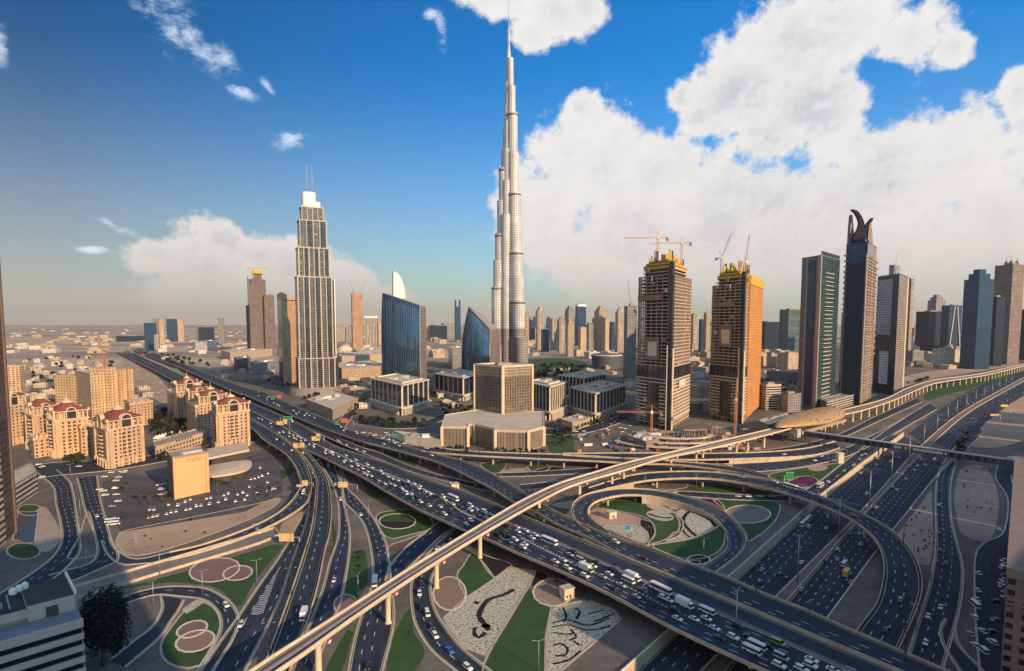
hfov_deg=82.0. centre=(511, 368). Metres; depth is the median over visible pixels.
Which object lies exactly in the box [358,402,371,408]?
pavilion
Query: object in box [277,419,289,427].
road sign
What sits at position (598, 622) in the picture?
planting band
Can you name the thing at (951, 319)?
office building
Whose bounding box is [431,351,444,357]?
block
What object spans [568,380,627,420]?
office block
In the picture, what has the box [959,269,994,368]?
tower
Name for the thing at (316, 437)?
road sign
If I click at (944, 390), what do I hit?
lawn
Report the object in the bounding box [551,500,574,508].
planting
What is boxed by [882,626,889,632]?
saloon car
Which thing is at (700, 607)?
windows
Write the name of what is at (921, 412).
road
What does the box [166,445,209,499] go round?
theatre
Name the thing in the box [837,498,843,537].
street lamp
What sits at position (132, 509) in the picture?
car park
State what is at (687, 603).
box truck
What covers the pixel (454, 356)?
building
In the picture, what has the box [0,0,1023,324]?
sky
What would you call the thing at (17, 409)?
hotel
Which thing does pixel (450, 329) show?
tower
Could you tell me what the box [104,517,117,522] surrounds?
minibus
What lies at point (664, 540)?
planting
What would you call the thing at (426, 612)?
van
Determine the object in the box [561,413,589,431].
building
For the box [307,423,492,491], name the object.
road
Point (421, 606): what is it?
off road car
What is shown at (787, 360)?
building
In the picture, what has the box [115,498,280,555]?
sand plot
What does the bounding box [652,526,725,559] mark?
lawn
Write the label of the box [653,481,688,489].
sand bed
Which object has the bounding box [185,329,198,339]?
office building
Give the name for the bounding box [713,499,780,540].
lawn
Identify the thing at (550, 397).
office block
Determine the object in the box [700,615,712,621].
saloon car
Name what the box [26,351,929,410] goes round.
trees
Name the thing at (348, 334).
tower
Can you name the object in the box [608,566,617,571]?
off road car
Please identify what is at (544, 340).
tower
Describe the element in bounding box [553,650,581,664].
planting band
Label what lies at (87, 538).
sand plot
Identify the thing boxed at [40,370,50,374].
house
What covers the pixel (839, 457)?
ventilation shaft
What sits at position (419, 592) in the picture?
off road car
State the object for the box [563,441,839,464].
ramp
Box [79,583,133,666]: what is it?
dark tree
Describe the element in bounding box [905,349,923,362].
office building
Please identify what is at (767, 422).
site podium
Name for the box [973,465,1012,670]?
road
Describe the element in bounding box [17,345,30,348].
warehouse
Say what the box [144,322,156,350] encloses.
tower
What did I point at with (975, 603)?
minibus
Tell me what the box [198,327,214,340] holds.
office building
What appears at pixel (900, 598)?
off road car
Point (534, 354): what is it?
block
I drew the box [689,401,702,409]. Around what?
pavilion
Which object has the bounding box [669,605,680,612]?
off road car
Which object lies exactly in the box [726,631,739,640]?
off road car
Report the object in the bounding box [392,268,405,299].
tower
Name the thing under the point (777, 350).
block
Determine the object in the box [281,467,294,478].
lawn
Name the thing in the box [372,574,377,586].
box truck
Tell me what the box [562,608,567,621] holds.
planting band
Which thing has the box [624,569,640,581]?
box truck
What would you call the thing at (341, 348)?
dome hall
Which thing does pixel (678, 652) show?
highway
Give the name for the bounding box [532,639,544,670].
street lamp
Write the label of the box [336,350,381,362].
mall
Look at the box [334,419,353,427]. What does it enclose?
road sign
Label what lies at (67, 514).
road
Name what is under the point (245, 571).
flower bed
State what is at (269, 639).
street lamp
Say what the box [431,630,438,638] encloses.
off road car
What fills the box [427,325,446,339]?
tower
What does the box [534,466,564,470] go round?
lawn
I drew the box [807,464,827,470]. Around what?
sand bed
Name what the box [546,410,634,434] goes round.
road
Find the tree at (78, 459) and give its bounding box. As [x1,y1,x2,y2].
[74,457,81,463]
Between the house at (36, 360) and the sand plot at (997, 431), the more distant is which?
the house at (36, 360)
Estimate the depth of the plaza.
366.17 m
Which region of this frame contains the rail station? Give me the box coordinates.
[774,406,845,440]
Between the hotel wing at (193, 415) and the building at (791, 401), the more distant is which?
the building at (791, 401)
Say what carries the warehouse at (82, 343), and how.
on the ground at (626, 639)
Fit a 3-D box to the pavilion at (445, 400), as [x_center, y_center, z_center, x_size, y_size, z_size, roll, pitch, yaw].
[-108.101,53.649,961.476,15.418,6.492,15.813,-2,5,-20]
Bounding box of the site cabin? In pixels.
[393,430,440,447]
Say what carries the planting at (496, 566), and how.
on the ground at (626, 639)
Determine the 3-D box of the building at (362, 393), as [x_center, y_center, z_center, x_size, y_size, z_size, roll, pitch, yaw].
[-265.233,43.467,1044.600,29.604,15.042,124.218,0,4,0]
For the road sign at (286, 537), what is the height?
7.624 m
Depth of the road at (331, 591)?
305.11 m
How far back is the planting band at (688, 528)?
384.42 m
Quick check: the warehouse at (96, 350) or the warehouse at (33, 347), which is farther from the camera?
the warehouse at (33, 347)
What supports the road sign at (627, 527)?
on the ground at (626, 639)
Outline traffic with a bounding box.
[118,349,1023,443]
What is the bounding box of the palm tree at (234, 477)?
[229,476,238,489]
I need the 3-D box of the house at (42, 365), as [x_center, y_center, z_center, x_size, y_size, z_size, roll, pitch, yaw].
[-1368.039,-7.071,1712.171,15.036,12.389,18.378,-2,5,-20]
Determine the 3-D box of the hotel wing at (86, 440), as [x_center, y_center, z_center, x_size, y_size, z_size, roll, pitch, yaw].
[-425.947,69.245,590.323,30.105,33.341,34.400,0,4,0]
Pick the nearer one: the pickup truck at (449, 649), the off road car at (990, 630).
the pickup truck at (449, 649)
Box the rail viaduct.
[248,364,1023,670]
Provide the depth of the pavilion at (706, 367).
1579.18 m
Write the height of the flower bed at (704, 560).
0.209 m
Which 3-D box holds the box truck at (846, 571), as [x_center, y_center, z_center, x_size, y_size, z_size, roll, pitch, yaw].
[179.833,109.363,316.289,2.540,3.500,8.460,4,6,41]
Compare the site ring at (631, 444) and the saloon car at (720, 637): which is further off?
the site ring at (631, 444)
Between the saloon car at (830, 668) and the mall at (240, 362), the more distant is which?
the mall at (240, 362)
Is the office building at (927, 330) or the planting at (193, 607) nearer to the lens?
the planting at (193, 607)
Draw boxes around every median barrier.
[700,377,1023,670]
[724,381,1023,670]
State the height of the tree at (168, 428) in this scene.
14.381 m
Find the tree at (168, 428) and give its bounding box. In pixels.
[165,425,172,432]
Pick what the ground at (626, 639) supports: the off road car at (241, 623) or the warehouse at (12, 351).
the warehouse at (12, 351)
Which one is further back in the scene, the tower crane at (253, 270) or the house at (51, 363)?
the tower crane at (253, 270)
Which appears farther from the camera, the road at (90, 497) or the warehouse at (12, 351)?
the warehouse at (12, 351)
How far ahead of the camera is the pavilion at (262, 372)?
1498.86 m
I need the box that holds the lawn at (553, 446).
[546,428,573,453]
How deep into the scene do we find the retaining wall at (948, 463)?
378.55 m
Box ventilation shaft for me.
[835,452,844,463]
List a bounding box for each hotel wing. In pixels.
[28,432,49,457]
[77,420,93,455]
[124,396,153,424]
[166,388,173,416]
[186,400,205,429]
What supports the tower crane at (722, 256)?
on the unfinished tower at (736, 322)
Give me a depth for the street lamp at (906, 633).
216.79 m
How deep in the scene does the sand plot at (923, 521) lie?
367.95 m
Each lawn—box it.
[6,542,40,558]
[17,504,42,515]
[124,544,282,605]
[160,602,218,668]
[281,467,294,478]
[325,629,352,670]
[328,522,335,560]
[346,549,367,598]
[363,479,390,497]
[375,450,415,465]
[376,509,432,538]
[387,609,424,670]
[456,553,494,597]
[480,462,506,472]
[482,587,551,670]
[527,463,549,470]
[528,358,589,378]
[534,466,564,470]
[546,428,573,453]
[596,497,679,543]
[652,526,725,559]
[681,486,781,493]
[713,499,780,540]
[769,463,839,484]
[924,369,1023,399]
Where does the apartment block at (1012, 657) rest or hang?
on the ground at (626, 639)
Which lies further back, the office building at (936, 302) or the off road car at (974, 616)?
the office building at (936, 302)
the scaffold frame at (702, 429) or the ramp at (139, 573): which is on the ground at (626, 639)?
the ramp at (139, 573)
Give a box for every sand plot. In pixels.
[67,511,96,558]
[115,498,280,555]
[122,358,167,404]
[122,601,159,644]
[280,512,303,532]
[898,490,933,564]
[904,364,1018,386]
[954,465,997,540]
[972,396,1023,447]
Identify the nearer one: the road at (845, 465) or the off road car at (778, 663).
the off road car at (778, 663)
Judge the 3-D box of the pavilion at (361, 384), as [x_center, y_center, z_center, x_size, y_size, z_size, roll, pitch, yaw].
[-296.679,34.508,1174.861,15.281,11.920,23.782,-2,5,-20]
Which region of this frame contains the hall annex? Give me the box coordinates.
[207,442,251,482]
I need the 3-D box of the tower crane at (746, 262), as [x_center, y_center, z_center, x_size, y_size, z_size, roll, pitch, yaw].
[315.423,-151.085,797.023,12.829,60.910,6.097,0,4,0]
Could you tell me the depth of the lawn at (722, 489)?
458.11 m
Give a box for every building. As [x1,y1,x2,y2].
[0,571,85,670]
[116,335,143,341]
[153,428,206,457]
[154,334,158,348]
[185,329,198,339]
[192,340,216,350]
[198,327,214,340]
[307,390,357,419]
[353,386,370,400]
[440,362,545,450]
[448,345,461,368]
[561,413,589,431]
[761,321,778,349]
[761,352,766,365]
[767,353,776,366]
[767,370,797,382]
[777,351,798,368]
[778,308,799,351]
[781,391,801,411]
[819,393,854,407]
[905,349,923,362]
[915,311,940,351]
[927,295,945,311]
[932,347,959,366]
[940,304,961,345]
[1019,309,1023,359]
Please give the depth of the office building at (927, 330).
2571.79 m
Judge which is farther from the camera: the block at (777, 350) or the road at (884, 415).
the block at (777, 350)
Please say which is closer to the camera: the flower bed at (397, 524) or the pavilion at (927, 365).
the flower bed at (397, 524)
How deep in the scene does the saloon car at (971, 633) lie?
244.59 m
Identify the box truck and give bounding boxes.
[299,605,307,621]
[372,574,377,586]
[578,561,593,572]
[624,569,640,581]
[675,594,693,609]
[842,567,850,576]
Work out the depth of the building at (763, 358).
1777.18 m
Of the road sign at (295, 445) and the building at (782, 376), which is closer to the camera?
the road sign at (295, 445)
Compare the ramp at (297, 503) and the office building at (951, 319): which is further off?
the office building at (951, 319)
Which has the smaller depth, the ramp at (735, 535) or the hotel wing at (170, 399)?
the ramp at (735, 535)
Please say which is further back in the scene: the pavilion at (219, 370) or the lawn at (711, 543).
the pavilion at (219, 370)
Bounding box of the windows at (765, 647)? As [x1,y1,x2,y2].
[747,640,767,649]
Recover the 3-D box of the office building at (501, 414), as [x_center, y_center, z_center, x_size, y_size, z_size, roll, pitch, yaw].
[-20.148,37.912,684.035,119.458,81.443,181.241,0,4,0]
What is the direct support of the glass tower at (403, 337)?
on the ground at (626, 639)
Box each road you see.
[0,469,81,594]
[34,435,257,478]
[49,475,119,580]
[101,537,204,564]
[109,595,184,666]
[123,585,239,670]
[199,496,310,670]
[291,457,350,670]
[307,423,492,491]
[320,396,370,429]
[333,464,394,670]
[358,414,442,428]
[384,521,454,580]
[410,528,491,670]
[497,465,665,476]
[520,480,583,489]
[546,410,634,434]
[664,415,915,501]
[686,403,936,471]
[758,398,920,451]
[908,435,980,667]
[939,615,984,670]
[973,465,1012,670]
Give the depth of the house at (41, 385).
1184.28 m
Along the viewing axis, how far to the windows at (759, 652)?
217.33 m
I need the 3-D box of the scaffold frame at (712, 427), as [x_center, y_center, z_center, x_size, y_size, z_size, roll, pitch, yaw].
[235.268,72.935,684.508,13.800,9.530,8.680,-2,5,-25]
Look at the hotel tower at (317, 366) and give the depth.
1057.14 m
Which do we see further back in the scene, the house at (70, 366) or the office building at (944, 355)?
the office building at (944, 355)
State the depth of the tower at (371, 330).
2850.27 m
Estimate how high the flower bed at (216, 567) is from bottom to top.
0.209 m
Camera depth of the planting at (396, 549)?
341.79 m
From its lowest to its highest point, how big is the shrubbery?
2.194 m
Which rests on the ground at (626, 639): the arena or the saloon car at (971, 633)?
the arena
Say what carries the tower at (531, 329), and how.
on the ground at (626, 639)
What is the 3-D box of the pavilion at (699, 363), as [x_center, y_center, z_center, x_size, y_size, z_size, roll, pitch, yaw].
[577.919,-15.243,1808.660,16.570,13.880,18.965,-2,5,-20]
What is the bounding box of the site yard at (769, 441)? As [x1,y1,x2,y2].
[581,429,790,451]
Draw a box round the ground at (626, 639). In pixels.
[0,325,1023,670]
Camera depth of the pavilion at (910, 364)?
1764.39 m
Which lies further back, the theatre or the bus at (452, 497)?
the theatre
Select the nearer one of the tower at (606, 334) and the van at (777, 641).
the van at (777, 641)
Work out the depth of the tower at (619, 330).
2563.31 m
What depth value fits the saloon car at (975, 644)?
236.55 m
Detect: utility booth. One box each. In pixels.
[449,482,459,488]
[559,583,574,600]
[605,509,616,518]
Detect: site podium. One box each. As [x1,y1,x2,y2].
[627,430,665,449]
[758,412,791,437]
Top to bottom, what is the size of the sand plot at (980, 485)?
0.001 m
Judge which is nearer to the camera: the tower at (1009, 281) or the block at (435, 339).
the tower at (1009, 281)
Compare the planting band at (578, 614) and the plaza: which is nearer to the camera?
the planting band at (578, 614)
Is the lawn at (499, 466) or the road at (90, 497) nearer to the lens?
the road at (90, 497)
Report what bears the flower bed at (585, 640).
on the ground at (626, 639)
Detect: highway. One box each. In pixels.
[638,372,1023,670]
[727,382,1023,670]
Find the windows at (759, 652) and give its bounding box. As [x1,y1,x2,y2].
[742,644,761,653]
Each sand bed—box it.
[176,620,207,637]
[333,594,357,612]
[500,468,530,472]
[532,578,570,605]
[590,507,640,525]
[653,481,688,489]
[725,505,770,522]
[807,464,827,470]
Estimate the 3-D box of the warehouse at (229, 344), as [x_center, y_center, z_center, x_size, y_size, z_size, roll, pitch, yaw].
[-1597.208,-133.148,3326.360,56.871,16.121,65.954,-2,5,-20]
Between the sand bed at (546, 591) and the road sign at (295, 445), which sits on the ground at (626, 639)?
the sand bed at (546, 591)
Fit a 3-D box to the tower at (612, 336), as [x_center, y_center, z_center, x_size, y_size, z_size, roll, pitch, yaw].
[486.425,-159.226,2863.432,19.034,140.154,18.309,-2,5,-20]
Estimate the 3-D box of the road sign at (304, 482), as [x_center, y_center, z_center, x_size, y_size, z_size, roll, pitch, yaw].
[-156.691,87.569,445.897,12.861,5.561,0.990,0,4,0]
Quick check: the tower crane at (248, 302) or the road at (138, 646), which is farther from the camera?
the tower crane at (248, 302)
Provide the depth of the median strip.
369.57 m
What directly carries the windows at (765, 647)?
in the minibus at (759, 644)
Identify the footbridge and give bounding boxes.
[804,430,1014,474]
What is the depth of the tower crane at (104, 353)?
1447.76 m
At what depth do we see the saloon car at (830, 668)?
206.56 m
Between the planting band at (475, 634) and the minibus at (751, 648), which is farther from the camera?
the planting band at (475, 634)
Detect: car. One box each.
[222,601,229,607]
[237,619,245,627]
[365,662,370,669]
[417,589,421,595]
[419,603,423,610]
[428,622,434,628]
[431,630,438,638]
[462,661,472,670]
[563,564,571,569]
[575,555,585,561]
[580,572,589,577]
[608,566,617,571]
[608,585,617,589]
[616,582,626,587]
[631,593,640,598]
[636,587,646,592]
[657,579,667,585]
[658,593,666,600]
[665,597,673,602]
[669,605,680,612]
[671,615,682,621]
[688,615,699,621]
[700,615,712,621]
[708,624,720,631]
[713,634,725,640]
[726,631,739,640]
[731,621,744,629]
[743,633,755,638]
[764,642,775,649]
[771,659,786,669]
[793,662,809,670]
[802,659,817,669]
[804,655,818,663]
[825,665,839,670]
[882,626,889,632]
[897,596,903,602]
[922,638,928,645]
[966,630,975,637]
[970,614,979,620]
[970,642,978,648]
[973,587,982,592]
[977,627,988,633]
[986,628,997,633]
[986,638,999,645]
[990,598,1001,602]
[990,617,1001,621]
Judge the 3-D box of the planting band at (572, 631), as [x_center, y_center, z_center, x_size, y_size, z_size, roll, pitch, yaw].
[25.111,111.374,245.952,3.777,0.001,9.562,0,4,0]
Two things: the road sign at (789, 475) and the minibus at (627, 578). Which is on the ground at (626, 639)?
the road sign at (789, 475)
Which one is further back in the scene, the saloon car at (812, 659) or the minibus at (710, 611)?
the minibus at (710, 611)
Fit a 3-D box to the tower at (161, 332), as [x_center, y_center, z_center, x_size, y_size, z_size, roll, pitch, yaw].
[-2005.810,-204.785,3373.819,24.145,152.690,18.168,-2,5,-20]
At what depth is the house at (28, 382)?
1247.11 m
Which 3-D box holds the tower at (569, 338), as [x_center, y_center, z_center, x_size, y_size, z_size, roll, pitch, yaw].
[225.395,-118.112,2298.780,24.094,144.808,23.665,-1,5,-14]
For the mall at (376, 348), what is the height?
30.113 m
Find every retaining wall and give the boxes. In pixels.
[620,432,903,670]
[827,458,953,617]
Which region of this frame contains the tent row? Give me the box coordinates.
[153,430,180,439]
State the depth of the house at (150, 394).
1028.46 m
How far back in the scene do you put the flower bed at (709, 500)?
428.33 m
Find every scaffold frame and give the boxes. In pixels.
[682,429,694,437]
[694,428,706,436]
[707,426,721,435]
[721,434,732,438]
[740,428,749,434]
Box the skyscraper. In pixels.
[491,16,527,363]
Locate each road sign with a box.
[267,395,281,399]
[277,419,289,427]
[279,533,299,545]
[280,416,292,420]
[293,443,303,447]
[296,480,313,487]
[311,433,319,440]
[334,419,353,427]
[338,482,357,492]
[625,525,631,536]
[784,472,793,481]
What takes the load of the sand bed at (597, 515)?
on the ground at (626, 639)
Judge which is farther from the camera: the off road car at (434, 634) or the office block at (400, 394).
the office block at (400, 394)
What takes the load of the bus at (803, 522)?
on the highway at (825, 585)
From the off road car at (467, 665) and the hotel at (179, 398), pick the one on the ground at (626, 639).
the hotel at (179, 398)
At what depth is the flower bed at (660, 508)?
413.49 m
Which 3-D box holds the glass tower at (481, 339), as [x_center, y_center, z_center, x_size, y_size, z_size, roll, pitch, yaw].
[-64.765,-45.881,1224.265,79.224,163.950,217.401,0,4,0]
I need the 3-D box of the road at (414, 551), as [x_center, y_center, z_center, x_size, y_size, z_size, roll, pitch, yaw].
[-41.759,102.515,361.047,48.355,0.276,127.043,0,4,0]
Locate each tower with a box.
[0,264,17,546]
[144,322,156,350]
[152,318,159,344]
[159,319,164,343]
[166,318,177,341]
[177,318,184,341]
[218,317,224,343]
[246,304,250,347]
[248,270,265,348]
[264,294,275,355]
[277,292,296,384]
[289,164,341,396]
[336,326,344,341]
[345,327,351,342]
[351,293,362,348]
[364,316,377,346]
[377,321,380,344]
[381,293,426,378]
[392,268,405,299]
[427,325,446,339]
[441,323,454,337]
[454,300,460,339]
[461,306,499,369]
[525,311,528,341]
[529,319,534,339]
[536,306,543,349]
[541,329,549,351]
[546,316,549,338]
[550,318,556,349]
[558,316,564,352]
[565,306,574,343]
[566,320,573,355]
[575,304,585,345]
[578,327,586,350]
[587,322,592,350]
[594,306,607,351]
[603,317,608,350]
[609,321,614,349]
[615,307,623,351]
[623,304,636,381]
[635,250,691,429]
[690,313,698,349]
[698,318,703,351]
[703,312,709,350]
[708,261,763,423]
[797,251,839,408]
[838,312,842,393]
[839,209,878,404]
[872,253,908,394]
[905,278,914,349]
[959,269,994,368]
[989,295,1004,365]
[994,257,1023,363]
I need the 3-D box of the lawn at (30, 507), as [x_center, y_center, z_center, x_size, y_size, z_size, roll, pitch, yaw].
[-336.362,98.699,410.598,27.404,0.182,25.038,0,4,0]
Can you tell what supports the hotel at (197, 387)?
on the ground at (626, 639)
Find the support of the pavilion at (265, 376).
on the ground at (626, 639)
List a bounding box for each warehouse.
[6,344,17,347]
[6,350,19,352]
[16,343,29,345]
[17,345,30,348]
[27,346,40,349]
[34,344,48,346]
[42,348,61,352]
[78,342,87,344]
[87,349,105,352]
[130,343,144,345]
[155,348,166,351]
[195,349,205,353]
[214,346,230,350]
[223,343,234,345]
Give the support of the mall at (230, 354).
on the ground at (626, 639)
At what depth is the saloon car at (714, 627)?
234.62 m
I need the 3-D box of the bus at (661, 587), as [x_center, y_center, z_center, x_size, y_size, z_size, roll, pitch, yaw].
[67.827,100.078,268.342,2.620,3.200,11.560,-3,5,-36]
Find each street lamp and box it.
[261,622,274,655]
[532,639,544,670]
[559,544,566,570]
[731,587,743,618]
[794,533,799,581]
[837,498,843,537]
[889,451,896,481]
[903,618,910,654]
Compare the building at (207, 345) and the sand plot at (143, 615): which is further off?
the building at (207, 345)
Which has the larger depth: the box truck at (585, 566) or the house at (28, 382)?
the house at (28, 382)
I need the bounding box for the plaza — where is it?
[35,506,60,551]
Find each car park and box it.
[102,450,282,531]
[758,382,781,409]
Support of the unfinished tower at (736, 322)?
on the ground at (626, 639)
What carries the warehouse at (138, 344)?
on the ground at (626, 639)
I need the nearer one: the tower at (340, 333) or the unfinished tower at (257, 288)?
the unfinished tower at (257, 288)
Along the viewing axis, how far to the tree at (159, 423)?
713.73 m
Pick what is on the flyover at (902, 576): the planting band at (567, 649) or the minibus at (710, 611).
the minibus at (710, 611)
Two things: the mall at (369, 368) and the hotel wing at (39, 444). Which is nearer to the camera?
the hotel wing at (39, 444)
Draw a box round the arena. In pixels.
[590,353,621,368]
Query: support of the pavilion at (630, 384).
on the ground at (626, 639)
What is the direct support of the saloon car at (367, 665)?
on the road at (372, 639)
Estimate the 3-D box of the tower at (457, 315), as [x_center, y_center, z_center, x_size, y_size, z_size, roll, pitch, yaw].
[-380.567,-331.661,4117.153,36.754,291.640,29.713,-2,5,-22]
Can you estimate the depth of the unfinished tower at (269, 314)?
2315.68 m
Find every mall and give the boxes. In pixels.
[221,347,278,360]
[234,355,250,371]
[250,358,278,374]
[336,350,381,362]
[339,360,381,378]
[353,346,381,351]
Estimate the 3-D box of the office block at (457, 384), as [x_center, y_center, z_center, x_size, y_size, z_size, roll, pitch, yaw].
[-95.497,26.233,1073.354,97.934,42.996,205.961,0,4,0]
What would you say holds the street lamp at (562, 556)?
on the flyover at (761, 627)
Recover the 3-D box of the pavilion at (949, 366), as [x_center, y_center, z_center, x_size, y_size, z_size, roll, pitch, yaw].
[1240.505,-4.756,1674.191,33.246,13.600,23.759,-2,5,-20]
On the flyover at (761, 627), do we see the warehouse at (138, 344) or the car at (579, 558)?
the car at (579, 558)
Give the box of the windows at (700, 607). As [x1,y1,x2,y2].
[698,606,715,613]
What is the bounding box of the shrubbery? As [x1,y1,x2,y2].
[132,458,995,601]
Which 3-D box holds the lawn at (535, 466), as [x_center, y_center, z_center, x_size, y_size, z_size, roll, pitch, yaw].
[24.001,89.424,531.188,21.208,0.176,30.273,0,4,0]
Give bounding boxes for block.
[7,364,25,393]
[54,367,134,414]
[369,373,430,415]
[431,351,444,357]
[432,338,440,341]
[432,369,472,400]
[438,339,446,343]
[528,346,532,353]
[529,352,539,355]
[534,377,568,420]
[558,371,606,402]
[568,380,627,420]
[573,349,584,355]
[584,350,599,358]
[601,351,617,353]
[690,356,699,360]
[700,350,710,357]
[769,349,789,351]
[911,345,919,349]
[1001,455,1023,670]
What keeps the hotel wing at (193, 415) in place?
on the ground at (626, 639)
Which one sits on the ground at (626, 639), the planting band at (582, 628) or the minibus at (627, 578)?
the planting band at (582, 628)
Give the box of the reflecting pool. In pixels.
[12,511,38,542]
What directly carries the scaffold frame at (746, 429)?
on the site yard at (769, 441)
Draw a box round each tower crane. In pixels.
[96,337,106,366]
[247,272,249,347]
[248,266,269,278]
[618,405,662,432]
[623,231,668,259]
[652,237,691,265]
[715,234,731,272]
[733,379,737,436]
[742,234,749,270]
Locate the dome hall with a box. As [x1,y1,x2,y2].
[337,345,352,352]
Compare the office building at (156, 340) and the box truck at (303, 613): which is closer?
the box truck at (303, 613)
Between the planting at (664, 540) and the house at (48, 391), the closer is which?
the planting at (664, 540)
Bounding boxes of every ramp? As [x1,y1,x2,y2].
[74,527,278,599]
[169,418,311,560]
[266,441,331,670]
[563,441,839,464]
[571,487,745,571]
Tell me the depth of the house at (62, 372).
1501.45 m
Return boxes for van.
[424,607,429,616]
[769,635,785,646]
[773,649,789,661]
[978,645,989,654]
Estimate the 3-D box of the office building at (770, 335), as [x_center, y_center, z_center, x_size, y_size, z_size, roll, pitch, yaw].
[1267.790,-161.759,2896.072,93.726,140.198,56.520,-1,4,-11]
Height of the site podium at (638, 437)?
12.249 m
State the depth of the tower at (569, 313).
3709.27 m
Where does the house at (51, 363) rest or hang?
on the ground at (626, 639)
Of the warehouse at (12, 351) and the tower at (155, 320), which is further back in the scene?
the tower at (155, 320)
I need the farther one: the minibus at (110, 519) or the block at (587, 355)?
the block at (587, 355)
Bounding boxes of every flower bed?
[175,629,215,652]
[188,557,240,582]
[222,565,252,580]
[378,513,415,528]
[380,522,413,527]
[432,576,466,609]
[442,566,536,656]
[545,599,621,670]
[603,524,647,543]
[646,504,683,512]
[646,510,673,520]
[666,509,719,541]
[687,555,710,564]
[698,498,725,510]
[787,476,817,487]
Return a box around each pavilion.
[14,462,37,505]
[215,368,222,372]
[238,368,245,372]
[261,370,274,373]
[262,375,269,378]
[264,372,273,376]
[344,385,360,392]
[348,375,359,380]
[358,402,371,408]
[359,382,367,387]
[436,392,445,397]
[440,399,451,402]
[547,372,556,377]
[607,371,616,374]
[624,378,635,382]
[624,381,635,387]
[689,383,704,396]
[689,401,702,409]
[690,371,703,377]
[693,365,707,371]
[694,367,705,375]
[696,361,703,365]
[696,380,709,389]
[775,381,786,386]
[786,385,794,390]
[905,362,915,366]
[916,360,925,363]
[923,363,932,367]
[940,364,956,368]
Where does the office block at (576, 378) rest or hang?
on the ground at (626, 639)
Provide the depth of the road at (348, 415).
818.89 m
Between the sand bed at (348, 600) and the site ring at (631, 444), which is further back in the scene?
the site ring at (631, 444)
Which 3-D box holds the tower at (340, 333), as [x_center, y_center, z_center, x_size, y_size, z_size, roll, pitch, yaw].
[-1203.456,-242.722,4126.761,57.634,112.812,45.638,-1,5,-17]
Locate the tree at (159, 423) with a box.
[155,420,163,428]
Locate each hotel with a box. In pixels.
[9,387,27,445]
[22,393,58,450]
[44,395,89,458]
[92,399,144,468]
[171,372,202,424]
[184,381,206,430]
[193,386,226,436]
[211,391,250,447]
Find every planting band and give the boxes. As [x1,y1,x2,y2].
[472,627,486,637]
[476,589,514,627]
[551,625,611,630]
[552,617,609,625]
[553,643,568,656]
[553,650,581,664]
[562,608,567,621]
[569,629,576,640]
[575,607,580,618]
[594,613,614,621]
[680,511,716,535]
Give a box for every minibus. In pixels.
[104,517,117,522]
[107,520,120,525]
[401,489,408,494]
[621,574,635,583]
[698,603,715,615]
[741,641,762,656]
[747,637,767,651]
[841,559,847,566]
[968,598,981,608]
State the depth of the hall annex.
518.78 m
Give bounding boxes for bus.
[447,493,458,500]
[541,535,557,545]
[649,580,672,595]
[782,482,797,489]
[799,518,807,526]
[805,514,812,521]
[816,481,823,487]
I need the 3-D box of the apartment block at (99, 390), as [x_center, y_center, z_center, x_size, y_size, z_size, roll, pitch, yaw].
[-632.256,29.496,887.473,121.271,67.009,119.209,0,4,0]
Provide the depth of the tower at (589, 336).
2654.21 m
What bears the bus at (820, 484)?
on the road at (845, 465)
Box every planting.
[182,600,204,613]
[386,532,426,565]
[479,554,512,576]
[532,572,546,585]
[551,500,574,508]
[639,519,655,540]
[646,532,688,545]
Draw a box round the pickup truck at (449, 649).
[444,646,454,653]
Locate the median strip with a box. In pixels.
[704,378,1023,670]
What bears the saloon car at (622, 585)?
on the flyover at (761, 627)
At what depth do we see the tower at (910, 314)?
2179.25 m
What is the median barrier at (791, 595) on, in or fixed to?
on the median strip
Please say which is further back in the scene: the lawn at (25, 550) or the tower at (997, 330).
the tower at (997, 330)
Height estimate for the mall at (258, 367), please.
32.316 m
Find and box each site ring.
[614,440,740,448]
[627,437,726,446]
[642,434,712,445]
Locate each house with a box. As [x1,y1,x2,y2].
[26,378,39,384]
[30,393,51,401]
[32,358,39,362]
[32,368,41,373]
[33,382,48,387]
[37,364,45,367]
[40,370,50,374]
[41,388,54,394]
[49,361,59,365]
[58,370,66,373]
[66,363,74,368]
[76,366,88,368]
[136,385,149,390]
[143,392,154,397]
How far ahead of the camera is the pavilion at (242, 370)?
1552.37 m
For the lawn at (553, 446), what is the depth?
631.36 m
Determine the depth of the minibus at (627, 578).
277.14 m
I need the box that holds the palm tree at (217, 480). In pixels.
[211,478,222,493]
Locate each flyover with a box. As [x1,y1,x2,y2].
[117,351,900,670]
[133,349,950,670]
[409,444,767,478]
[588,470,922,648]
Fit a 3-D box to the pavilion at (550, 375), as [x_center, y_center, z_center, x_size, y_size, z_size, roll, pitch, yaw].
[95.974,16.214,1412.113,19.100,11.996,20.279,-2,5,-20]
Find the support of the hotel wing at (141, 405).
on the ground at (626, 639)

